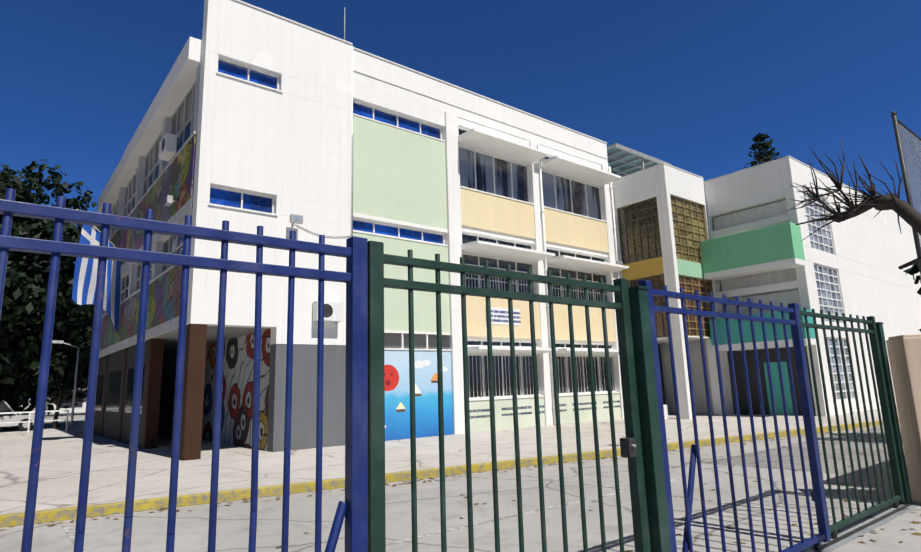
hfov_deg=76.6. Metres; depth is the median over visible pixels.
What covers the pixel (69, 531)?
court lines
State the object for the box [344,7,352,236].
tower conductor rod
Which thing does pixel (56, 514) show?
yellow kerb paint
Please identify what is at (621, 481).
leaf litter
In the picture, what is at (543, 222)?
drainpipe
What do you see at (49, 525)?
kerb leaf litter
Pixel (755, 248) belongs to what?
building
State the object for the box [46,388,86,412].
car
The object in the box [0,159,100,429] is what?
tree
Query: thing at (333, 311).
ac unit
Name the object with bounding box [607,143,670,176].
glass canopy
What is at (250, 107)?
building
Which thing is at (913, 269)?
tree
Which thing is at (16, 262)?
tree
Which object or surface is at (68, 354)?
tree
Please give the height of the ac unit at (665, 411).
0.550 m
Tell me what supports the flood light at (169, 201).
attached to the building at (250, 107)
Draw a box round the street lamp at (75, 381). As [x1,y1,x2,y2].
[52,340,78,429]
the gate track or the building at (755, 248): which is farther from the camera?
the building at (755, 248)
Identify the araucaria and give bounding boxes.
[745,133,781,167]
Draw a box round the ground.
[0,402,920,551]
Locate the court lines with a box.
[62,436,867,551]
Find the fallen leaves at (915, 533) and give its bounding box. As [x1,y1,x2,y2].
[735,499,920,543]
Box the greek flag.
[72,209,120,332]
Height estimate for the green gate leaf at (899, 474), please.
2.433 m
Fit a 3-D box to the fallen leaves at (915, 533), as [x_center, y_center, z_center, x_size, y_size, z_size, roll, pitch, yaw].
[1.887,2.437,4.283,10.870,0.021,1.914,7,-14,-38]
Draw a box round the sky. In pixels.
[0,0,920,399]
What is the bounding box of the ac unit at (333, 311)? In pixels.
[313,301,342,323]
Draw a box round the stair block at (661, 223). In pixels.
[612,162,729,418]
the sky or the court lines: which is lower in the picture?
the court lines
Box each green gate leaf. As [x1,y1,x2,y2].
[368,240,650,551]
[791,305,911,538]
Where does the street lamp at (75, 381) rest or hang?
on the yard platform
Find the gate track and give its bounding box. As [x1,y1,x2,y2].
[800,502,920,551]
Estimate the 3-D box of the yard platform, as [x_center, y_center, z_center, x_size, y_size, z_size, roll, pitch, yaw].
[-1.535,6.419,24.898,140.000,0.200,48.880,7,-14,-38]
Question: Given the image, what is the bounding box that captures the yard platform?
[0,406,898,527]
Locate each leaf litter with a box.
[0,430,843,530]
[276,439,881,550]
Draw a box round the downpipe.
[609,166,619,278]
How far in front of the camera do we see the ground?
7.72 m
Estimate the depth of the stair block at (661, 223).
24.94 m
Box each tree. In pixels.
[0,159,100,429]
[0,164,75,397]
[11,331,89,428]
[786,140,920,269]
[903,263,920,331]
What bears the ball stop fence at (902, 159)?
on the perimeter wall
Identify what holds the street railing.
on the yard platform
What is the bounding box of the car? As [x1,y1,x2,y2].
[0,401,44,430]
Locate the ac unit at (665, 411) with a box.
[663,405,667,418]
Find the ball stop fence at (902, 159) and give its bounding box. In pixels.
[891,111,920,275]
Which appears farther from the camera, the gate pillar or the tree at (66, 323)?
the tree at (66, 323)
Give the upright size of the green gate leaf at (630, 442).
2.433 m
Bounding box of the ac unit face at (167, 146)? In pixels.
[159,133,176,160]
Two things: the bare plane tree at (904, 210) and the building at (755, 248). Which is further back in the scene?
the building at (755, 248)
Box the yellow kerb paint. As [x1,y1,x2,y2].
[0,418,899,527]
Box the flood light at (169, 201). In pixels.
[164,195,176,205]
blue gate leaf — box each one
[0,188,367,551]
[628,280,830,551]
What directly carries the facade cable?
attached to the building at (250, 107)
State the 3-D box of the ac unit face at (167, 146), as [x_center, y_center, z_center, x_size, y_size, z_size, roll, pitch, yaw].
[-8.704,-3.827,17.342,0.305,0.550,0.800,7,-14,-38]
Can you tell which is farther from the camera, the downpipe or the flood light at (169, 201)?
the downpipe
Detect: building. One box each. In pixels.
[93,0,628,460]
[660,156,920,415]
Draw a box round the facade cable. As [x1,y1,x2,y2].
[293,195,352,236]
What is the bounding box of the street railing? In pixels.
[0,410,68,432]
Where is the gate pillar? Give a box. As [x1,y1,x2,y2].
[886,334,920,502]
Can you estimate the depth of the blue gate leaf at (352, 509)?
2.44 m

